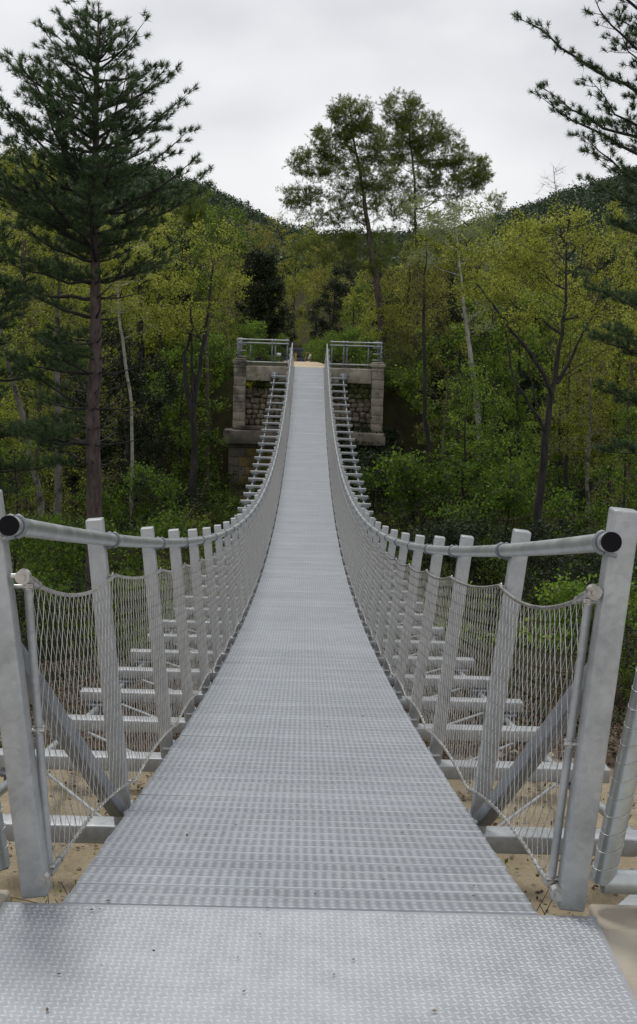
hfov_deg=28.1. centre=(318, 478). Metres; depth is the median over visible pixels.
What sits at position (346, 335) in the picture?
bush
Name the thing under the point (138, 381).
oak tree
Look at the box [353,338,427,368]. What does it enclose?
bush
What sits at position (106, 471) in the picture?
bush
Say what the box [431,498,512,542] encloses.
bush
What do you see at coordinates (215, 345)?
bush
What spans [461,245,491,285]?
oak tree
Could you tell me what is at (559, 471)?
bush
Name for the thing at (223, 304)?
broadleaf tree
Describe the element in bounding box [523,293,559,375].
oak tree
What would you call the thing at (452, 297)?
oak tree
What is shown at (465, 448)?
young tree
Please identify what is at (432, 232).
poplar tree
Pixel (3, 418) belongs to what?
broadleaf tree
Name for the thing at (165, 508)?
bush
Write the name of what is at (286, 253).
broadleaf tree
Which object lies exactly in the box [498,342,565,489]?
oak tree
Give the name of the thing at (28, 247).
broadleaf tree
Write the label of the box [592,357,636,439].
broadleaf tree
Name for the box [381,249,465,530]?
broadleaf tree
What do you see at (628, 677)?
bush
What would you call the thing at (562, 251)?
bare tree
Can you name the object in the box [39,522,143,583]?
bush
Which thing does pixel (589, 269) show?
oak tree
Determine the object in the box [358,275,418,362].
oak tree
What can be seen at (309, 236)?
broadleaf tree
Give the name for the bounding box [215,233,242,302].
oak tree
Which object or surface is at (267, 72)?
sky
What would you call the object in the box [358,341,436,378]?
bush
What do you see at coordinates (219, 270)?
broadleaf tree
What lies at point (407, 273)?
bare tree
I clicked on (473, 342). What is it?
broadleaf tree
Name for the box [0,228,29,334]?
broadleaf tree
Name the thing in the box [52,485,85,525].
bush
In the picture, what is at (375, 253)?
oak tree
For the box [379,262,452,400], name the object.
broadleaf tree
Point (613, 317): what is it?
broadleaf tree
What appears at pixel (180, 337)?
broadleaf tree
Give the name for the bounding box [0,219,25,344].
broadleaf tree
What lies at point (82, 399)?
oak tree
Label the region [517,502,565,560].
bush
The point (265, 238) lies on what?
broadleaf tree
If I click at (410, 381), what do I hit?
bush
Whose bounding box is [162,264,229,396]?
broadleaf tree
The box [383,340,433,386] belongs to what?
bush
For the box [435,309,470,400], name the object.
broadleaf tree
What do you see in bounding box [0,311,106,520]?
broadleaf tree
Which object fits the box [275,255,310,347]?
broadleaf tree
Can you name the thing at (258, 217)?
hill forest
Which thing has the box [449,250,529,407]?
broadleaf tree
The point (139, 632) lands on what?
bush
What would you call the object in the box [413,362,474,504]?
broadleaf tree
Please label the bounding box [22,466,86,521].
bush
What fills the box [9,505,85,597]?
bush
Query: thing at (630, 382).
broadleaf tree
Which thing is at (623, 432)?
broadleaf tree
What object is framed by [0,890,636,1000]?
abutment
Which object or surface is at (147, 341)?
broadleaf tree
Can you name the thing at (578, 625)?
bush
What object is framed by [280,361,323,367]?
path
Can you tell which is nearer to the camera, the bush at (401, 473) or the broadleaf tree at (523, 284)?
the bush at (401, 473)
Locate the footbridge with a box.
[0,343,636,1023]
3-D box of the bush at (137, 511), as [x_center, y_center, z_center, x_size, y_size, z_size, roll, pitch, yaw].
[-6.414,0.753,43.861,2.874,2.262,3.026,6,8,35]
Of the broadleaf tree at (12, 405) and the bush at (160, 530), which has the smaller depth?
the bush at (160, 530)
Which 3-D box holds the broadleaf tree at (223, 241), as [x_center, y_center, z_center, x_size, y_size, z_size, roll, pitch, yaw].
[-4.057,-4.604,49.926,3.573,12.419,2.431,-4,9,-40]
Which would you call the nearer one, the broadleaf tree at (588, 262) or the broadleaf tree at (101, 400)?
the broadleaf tree at (101, 400)
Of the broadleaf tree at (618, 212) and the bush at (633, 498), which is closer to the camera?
the bush at (633, 498)
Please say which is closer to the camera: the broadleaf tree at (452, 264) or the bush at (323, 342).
the bush at (323, 342)
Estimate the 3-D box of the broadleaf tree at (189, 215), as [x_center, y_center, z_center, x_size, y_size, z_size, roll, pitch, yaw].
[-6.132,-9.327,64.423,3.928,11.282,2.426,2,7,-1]
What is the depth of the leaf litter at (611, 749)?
15.62 m
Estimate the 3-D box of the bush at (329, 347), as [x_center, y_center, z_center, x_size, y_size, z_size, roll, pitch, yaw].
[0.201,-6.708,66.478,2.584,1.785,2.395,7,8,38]
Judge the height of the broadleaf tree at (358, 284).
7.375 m
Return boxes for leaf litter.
[0,654,634,765]
[7,771,633,915]
[45,603,474,1011]
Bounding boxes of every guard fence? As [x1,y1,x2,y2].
[0,802,9,870]
[590,667,636,894]
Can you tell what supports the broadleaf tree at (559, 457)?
on the ground
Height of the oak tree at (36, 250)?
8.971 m
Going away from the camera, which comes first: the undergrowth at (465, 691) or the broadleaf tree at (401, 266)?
the undergrowth at (465, 691)
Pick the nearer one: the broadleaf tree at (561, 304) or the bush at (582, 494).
the bush at (582, 494)
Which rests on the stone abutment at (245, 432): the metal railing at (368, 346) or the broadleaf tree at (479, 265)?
the metal railing at (368, 346)
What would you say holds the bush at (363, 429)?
on the ground
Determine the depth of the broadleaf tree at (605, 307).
82.56 m
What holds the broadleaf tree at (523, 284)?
on the ground
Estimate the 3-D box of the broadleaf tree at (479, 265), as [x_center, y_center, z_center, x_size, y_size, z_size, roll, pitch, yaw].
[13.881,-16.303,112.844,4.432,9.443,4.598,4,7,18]
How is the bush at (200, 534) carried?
on the ground
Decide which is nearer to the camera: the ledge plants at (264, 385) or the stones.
the stones
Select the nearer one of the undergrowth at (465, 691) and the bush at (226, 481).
the undergrowth at (465, 691)
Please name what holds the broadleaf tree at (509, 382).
on the ground
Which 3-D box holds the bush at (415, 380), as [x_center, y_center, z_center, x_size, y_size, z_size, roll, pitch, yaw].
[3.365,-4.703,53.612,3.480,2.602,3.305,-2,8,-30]
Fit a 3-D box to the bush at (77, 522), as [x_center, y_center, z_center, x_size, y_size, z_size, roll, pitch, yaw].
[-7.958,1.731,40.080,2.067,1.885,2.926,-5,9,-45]
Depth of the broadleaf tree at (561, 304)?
58.16 m
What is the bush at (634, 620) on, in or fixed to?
on the ground
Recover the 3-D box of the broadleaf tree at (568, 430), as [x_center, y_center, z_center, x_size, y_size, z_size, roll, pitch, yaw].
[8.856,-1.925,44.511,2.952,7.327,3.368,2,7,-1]
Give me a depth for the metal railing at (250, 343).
52.84 m
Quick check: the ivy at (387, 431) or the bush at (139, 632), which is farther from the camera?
the ivy at (387, 431)
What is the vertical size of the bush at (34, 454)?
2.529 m
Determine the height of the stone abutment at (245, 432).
7.259 m
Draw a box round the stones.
[0,735,636,915]
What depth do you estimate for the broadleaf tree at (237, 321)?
91.15 m
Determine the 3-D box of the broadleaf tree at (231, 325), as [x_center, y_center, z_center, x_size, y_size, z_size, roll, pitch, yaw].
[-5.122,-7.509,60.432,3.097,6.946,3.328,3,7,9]
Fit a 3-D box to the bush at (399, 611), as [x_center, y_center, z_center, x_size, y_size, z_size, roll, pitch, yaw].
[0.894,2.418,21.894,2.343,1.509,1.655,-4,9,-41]
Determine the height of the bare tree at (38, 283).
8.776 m
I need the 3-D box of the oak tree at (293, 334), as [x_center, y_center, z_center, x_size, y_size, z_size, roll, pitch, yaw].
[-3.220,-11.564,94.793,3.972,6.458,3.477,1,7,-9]
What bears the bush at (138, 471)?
on the ground
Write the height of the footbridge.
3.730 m
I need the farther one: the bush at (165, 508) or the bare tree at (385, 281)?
the bare tree at (385, 281)
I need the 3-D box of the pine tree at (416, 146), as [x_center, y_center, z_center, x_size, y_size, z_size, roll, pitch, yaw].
[5.250,-11.075,62.477,6.655,15.962,4.046,2,7,-1]
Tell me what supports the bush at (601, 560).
on the ground
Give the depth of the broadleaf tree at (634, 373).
48.39 m
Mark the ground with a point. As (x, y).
(402, 417)
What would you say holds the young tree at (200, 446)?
on the ground
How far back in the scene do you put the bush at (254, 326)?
61.80 m
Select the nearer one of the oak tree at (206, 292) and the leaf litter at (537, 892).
the leaf litter at (537, 892)
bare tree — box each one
[18,248,43,329]
[329,259,356,330]
[339,243,361,310]
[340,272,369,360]
[367,255,402,315]
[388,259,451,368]
[395,245,422,304]
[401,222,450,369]
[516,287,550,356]
[545,219,578,285]
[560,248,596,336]
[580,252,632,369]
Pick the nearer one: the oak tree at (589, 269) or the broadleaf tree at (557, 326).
the broadleaf tree at (557, 326)
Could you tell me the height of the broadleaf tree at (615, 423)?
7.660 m
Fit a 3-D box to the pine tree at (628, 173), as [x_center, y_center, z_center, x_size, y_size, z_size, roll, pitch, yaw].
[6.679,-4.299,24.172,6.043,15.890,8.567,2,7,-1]
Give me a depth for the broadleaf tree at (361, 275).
108.98 m
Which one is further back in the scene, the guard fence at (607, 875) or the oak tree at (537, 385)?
the oak tree at (537, 385)
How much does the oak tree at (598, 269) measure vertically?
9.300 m
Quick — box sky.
[0,0,636,234]
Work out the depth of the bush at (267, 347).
66.66 m
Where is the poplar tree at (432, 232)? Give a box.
[387,180,506,501]
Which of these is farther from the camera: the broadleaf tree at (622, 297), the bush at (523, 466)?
the broadleaf tree at (622, 297)
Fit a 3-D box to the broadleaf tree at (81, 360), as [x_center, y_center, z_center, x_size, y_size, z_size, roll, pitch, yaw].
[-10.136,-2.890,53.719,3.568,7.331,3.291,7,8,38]
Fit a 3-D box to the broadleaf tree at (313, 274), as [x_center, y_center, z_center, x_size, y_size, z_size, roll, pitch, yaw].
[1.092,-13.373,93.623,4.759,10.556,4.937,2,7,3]
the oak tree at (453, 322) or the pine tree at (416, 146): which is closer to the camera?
the pine tree at (416, 146)
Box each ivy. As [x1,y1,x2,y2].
[247,445,269,490]
[326,423,399,492]
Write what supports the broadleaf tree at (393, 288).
on the ground
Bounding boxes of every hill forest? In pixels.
[0,150,385,277]
[375,165,636,280]
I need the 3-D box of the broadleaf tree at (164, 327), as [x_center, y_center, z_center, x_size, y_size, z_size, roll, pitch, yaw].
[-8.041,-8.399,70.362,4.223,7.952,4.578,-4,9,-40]
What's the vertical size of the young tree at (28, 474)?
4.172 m
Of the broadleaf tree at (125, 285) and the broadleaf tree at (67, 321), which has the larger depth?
the broadleaf tree at (125, 285)
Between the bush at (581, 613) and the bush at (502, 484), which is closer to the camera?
the bush at (581, 613)
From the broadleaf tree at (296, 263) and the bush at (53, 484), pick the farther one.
the broadleaf tree at (296, 263)
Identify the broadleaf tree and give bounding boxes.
[0,143,116,505]
[0,201,118,564]
[0,207,33,283]
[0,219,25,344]
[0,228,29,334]
[0,266,56,572]
[0,288,68,419]
[0,299,29,430]
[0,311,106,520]
[0,316,48,482]
[4,348,68,488]
[6,203,56,340]
[25,305,73,389]
[33,276,67,321]
[33,301,148,488]
[36,271,117,458]
[51,280,87,330]
[51,328,115,478]
[73,279,111,350]
[74,252,178,451]
[77,215,111,294]
[78,229,180,530]
[87,202,196,439]
[100,246,157,353]
[103,213,205,431]
[103,279,172,419]
[122,278,158,356]
[127,343,233,511]
[135,210,252,529]
[137,257,205,386]
[138,204,185,280]
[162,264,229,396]
[163,184,236,329]
[174,200,254,512]
[182,253,242,364]
[185,239,223,304]
[203,242,228,270]
[206,252,247,350]
[206,267,249,360]
[210,232,246,339]
[212,261,251,352]
[225,273,255,357]
[231,211,296,330]
[241,223,273,270]
[247,247,291,353]
[275,232,314,319]
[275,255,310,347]
[290,259,333,361]
[297,219,338,325]
[302,227,361,362]
[314,235,345,322]
[330,269,375,358]
[330,283,374,363]
[341,257,377,349]
[342,264,410,351]
[358,232,456,371]
[373,265,402,335]
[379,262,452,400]
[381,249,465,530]
[389,241,412,301]
[397,227,449,339]
[405,292,515,497]
[411,251,455,381]
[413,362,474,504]
[435,207,558,441]
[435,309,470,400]
[437,269,523,432]
[438,192,636,591]
[439,236,468,301]
[444,349,527,519]
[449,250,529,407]
[460,248,493,298]
[464,273,538,513]
[466,286,578,511]
[494,237,557,346]
[502,273,542,330]
[506,290,535,397]
[507,276,550,354]
[516,229,564,338]
[520,216,558,290]
[520,259,598,469]
[524,330,596,485]
[531,319,616,525]
[535,282,599,404]
[535,340,636,529]
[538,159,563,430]
[551,331,614,439]
[558,300,636,500]
[566,235,636,507]
[568,232,620,329]
[568,405,636,582]
[571,310,636,511]
[584,292,620,371]
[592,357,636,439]
[595,286,631,407]
[599,200,636,276]
[599,312,636,472]
[611,265,632,370]
[621,233,636,286]
[624,307,636,438]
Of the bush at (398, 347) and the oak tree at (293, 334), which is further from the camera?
the oak tree at (293, 334)
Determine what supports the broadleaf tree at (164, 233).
on the ground
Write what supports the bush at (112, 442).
on the ground
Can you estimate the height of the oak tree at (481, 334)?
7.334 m
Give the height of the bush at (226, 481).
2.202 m
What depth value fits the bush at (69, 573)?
31.12 m
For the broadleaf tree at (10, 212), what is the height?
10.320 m
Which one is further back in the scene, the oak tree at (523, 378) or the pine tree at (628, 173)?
the oak tree at (523, 378)
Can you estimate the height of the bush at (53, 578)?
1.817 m
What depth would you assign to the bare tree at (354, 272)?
130.26 m
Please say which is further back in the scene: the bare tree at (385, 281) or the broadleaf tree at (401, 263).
the broadleaf tree at (401, 263)
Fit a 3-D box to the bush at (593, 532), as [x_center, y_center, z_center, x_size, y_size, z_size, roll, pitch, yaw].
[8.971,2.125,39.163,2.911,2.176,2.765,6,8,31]
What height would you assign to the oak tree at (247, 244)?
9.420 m
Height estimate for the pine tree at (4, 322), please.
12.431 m
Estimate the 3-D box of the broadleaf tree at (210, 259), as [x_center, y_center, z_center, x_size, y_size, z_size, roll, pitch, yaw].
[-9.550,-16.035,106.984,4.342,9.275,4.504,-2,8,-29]
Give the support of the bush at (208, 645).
on the ground
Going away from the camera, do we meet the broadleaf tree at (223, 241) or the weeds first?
the weeds
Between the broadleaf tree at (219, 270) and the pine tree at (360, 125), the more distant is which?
the broadleaf tree at (219, 270)
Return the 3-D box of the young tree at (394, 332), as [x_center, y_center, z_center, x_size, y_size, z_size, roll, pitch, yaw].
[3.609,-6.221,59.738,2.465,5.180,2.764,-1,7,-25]
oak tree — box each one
[4,214,42,295]
[26,329,130,517]
[80,313,182,525]
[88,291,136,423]
[126,222,214,416]
[176,259,224,353]
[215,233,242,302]
[220,239,267,335]
[228,246,289,360]
[253,285,300,361]
[303,261,358,363]
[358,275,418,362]
[362,244,394,314]
[408,302,469,427]
[418,270,460,357]
[436,283,490,374]
[438,273,460,312]
[439,295,533,462]
[445,282,458,350]
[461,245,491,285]
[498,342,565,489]
[499,362,556,448]
[512,260,531,299]
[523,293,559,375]
[558,259,606,372]
[569,261,593,316]
[588,239,631,326]
[599,249,635,354]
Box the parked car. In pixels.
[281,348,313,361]
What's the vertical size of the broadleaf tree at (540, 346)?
8.863 m
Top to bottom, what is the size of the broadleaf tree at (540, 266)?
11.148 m
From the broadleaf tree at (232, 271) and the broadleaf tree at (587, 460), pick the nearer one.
the broadleaf tree at (587, 460)
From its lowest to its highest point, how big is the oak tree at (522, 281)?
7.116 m
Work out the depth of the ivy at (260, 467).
52.76 m
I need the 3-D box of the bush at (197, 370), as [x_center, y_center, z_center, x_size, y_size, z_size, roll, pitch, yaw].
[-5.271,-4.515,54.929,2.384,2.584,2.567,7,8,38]
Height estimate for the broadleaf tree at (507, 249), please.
11.206 m
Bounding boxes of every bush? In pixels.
[1,470,24,503]
[3,439,54,475]
[4,479,63,518]
[5,506,118,578]
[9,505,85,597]
[9,514,85,598]
[13,572,77,661]
[14,564,126,642]
[15,590,35,618]
[16,541,85,594]
[17,567,91,626]
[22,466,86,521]
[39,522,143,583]
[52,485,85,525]
[57,508,105,555]
[70,457,189,531]
[73,416,134,469]
[79,471,137,516]
[82,468,172,532]
[92,609,166,658]
[103,462,146,509]
[105,397,175,442]
[110,500,266,605]
[114,602,208,654]
[115,463,213,547]
[136,504,215,581]
[139,500,196,526]
[144,628,210,664]
[154,324,253,388]
[167,473,238,515]
[175,348,222,390]
[176,353,228,385]
[180,330,256,383]
[183,485,235,523]
[186,465,249,494]
[188,469,237,515]
[189,620,231,663]
[196,482,243,532]
[209,349,233,381]
[211,314,266,359]
[238,328,289,360]
[253,338,289,361]
[256,347,280,361]
[301,334,342,362]
[302,346,337,361]
[305,335,350,361]
[323,323,377,363]
[342,333,394,368]
[342,410,437,490]
[342,436,428,510]
[350,336,444,396]
[350,460,470,532]
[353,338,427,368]
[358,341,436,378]
[359,483,458,526]
[360,586,439,654]
[365,328,418,384]
[370,437,529,543]
[380,434,554,518]
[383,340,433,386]
[384,357,427,393]
[387,505,494,582]
[388,346,431,396]
[397,509,530,582]
[405,506,555,589]
[409,487,482,529]
[413,596,449,639]
[429,461,584,560]
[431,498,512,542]
[462,582,534,636]
[470,538,539,594]
[490,506,591,589]
[497,529,601,612]
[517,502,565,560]
[528,452,618,516]
[531,564,636,694]
[534,450,623,507]
[552,605,594,641]
[554,563,599,606]
[568,527,636,596]
[568,580,594,625]
[569,430,609,463]
[573,610,636,667]
[574,634,636,701]
[576,510,636,573]
[606,481,636,510]
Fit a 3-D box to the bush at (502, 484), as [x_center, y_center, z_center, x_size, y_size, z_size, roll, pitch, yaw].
[6.096,1.166,38.995,4.449,3.316,4.799,7,8,36]
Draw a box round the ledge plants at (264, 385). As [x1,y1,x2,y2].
[245,374,292,396]
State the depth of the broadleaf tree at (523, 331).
68.84 m
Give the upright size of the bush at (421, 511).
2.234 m
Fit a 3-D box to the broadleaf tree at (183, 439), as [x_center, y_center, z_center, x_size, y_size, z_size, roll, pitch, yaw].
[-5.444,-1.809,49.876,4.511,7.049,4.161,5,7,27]
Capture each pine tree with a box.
[0,0,215,598]
[0,145,79,494]
[275,93,402,382]
[365,86,495,394]
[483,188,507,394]
[509,0,636,456]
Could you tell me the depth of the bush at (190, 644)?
20.27 m
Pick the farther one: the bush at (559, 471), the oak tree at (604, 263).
the oak tree at (604, 263)
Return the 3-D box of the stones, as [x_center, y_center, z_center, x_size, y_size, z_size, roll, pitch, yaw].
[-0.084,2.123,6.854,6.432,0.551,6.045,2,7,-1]
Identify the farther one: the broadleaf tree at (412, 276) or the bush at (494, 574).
the broadleaf tree at (412, 276)
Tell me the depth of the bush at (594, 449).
58.95 m
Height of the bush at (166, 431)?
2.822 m
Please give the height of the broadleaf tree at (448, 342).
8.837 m
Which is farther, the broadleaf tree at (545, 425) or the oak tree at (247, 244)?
the oak tree at (247, 244)
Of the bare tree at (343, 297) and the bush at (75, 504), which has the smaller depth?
the bush at (75, 504)
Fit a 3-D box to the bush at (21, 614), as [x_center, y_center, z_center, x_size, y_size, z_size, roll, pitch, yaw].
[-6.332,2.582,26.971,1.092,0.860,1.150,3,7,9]
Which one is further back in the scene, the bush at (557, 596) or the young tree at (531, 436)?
the young tree at (531, 436)
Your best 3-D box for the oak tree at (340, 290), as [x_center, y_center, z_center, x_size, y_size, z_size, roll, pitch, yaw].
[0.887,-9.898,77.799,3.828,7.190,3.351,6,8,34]
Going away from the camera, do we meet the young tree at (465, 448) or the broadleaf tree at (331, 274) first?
the young tree at (465, 448)
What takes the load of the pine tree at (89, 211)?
on the ground
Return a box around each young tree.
[0,439,49,572]
[26,413,71,511]
[174,415,219,490]
[369,296,420,365]
[428,354,524,528]
[478,415,540,543]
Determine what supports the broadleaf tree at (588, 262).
on the ground
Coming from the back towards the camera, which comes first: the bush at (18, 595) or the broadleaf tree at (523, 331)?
the broadleaf tree at (523, 331)
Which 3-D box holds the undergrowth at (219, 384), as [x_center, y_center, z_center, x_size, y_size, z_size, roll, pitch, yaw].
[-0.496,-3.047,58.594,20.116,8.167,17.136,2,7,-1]
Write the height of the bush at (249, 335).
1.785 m
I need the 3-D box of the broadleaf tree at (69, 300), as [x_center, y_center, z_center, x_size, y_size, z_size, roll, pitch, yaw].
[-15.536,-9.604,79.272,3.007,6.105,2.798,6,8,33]
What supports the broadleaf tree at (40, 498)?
on the ground
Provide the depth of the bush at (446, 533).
34.47 m
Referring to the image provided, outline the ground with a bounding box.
[0,185,636,915]
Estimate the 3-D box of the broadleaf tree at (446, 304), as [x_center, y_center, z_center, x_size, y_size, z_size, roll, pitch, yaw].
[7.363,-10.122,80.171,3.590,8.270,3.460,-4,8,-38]
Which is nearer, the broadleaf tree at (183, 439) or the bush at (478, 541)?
the bush at (478, 541)
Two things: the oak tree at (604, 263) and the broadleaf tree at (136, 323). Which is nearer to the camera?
the broadleaf tree at (136, 323)
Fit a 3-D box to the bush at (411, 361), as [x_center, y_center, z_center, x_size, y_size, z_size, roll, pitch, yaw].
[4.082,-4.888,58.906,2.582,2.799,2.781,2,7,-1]
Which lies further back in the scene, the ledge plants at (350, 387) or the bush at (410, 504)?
the ledge plants at (350, 387)
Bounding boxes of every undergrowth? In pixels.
[1,298,636,443]
[1,364,636,670]
[18,595,636,737]
[62,329,556,518]
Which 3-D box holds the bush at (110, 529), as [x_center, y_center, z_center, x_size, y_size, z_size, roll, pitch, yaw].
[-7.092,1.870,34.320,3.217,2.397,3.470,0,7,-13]
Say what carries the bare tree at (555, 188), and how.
on the ground
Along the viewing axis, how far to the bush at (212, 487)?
49.74 m
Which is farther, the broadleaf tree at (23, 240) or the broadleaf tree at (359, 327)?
the broadleaf tree at (359, 327)
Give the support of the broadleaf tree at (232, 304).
on the ground
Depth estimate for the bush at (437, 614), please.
25.82 m
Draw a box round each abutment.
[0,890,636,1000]
[223,358,385,501]
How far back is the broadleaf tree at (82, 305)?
67.43 m
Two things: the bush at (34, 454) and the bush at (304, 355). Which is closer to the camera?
the bush at (34, 454)
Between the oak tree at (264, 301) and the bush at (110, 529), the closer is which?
the bush at (110, 529)
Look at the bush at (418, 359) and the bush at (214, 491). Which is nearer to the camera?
the bush at (214, 491)
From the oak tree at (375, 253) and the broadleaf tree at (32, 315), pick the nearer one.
the broadleaf tree at (32, 315)
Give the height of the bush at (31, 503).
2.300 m
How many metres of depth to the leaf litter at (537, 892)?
7.02 m
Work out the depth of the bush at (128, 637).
22.02 m
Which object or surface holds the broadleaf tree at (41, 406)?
on the ground
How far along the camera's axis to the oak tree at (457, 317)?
59.34 m
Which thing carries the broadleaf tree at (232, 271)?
on the ground
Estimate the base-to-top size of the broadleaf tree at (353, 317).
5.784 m
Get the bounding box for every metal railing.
[236,337,288,366]
[330,340,382,368]
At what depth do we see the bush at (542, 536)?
35.77 m
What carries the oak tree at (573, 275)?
on the ground
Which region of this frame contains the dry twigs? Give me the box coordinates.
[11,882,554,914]
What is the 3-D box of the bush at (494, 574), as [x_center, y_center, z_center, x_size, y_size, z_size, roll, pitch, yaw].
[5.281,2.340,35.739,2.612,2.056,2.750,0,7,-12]
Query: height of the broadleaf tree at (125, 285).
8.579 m
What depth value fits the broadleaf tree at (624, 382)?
53.71 m
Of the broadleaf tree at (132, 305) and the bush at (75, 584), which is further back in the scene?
the broadleaf tree at (132, 305)
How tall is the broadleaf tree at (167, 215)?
10.728 m
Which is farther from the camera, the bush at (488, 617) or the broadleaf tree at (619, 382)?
the broadleaf tree at (619, 382)
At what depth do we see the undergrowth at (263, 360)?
85.26 m
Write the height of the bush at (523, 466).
4.081 m
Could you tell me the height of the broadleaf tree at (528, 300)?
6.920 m
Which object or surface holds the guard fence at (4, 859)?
on the abutment at (618, 924)
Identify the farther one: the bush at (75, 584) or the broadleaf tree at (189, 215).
the broadleaf tree at (189, 215)
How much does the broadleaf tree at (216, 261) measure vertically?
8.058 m
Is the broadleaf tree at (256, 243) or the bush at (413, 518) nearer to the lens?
the bush at (413, 518)
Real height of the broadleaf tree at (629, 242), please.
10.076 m
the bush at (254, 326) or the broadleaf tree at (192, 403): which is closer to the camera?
the broadleaf tree at (192, 403)
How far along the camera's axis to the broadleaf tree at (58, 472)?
38.83 m
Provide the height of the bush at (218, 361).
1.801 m
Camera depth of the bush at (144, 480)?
41.80 m
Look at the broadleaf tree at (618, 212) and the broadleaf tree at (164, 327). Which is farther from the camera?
the broadleaf tree at (618, 212)
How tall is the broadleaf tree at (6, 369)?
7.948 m
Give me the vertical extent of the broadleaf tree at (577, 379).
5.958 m
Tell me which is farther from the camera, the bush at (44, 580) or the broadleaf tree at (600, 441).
the broadleaf tree at (600, 441)
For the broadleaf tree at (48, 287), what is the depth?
79.98 m
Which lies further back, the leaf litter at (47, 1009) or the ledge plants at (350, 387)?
the ledge plants at (350, 387)
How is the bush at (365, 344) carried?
on the ground
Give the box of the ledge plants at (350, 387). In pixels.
[324,376,370,402]
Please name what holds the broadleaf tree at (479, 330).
on the ground
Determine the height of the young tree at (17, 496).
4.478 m
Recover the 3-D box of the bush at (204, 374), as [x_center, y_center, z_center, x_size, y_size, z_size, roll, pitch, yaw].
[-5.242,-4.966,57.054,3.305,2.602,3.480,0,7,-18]
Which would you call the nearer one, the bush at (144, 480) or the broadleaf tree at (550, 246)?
the bush at (144, 480)
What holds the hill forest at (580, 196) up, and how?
on the ground
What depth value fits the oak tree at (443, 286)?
107.14 m
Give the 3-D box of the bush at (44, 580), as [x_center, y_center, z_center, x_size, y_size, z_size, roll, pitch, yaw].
[-4.666,2.406,23.771,2.165,1.614,2.336,-1,7,-24]
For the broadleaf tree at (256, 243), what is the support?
on the ground
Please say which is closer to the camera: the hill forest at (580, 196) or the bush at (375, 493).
the bush at (375, 493)
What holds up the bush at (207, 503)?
on the ground
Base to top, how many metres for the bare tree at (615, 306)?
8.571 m
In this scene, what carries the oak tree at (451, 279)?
on the ground
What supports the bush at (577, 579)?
on the ground
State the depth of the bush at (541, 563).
35.19 m
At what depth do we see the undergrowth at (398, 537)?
32.10 m
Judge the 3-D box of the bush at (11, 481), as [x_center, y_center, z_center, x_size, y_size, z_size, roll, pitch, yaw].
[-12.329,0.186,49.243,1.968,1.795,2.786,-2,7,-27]
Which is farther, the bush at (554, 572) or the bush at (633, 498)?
the bush at (633, 498)
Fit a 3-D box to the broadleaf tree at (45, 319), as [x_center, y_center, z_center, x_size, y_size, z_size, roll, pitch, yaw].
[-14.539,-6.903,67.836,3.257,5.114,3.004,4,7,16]
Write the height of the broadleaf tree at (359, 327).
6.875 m
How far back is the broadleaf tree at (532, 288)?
94.79 m
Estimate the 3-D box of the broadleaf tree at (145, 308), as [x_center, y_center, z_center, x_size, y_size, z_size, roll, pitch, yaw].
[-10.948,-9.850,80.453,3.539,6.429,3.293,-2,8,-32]
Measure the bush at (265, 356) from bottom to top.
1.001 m
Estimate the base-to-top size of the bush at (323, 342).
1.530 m
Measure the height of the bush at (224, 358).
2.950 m
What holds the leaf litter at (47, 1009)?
on the footbridge
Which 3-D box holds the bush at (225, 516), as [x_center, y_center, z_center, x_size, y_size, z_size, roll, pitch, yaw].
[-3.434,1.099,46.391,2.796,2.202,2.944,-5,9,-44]
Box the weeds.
[0,745,634,904]
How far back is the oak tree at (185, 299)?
57.47 m

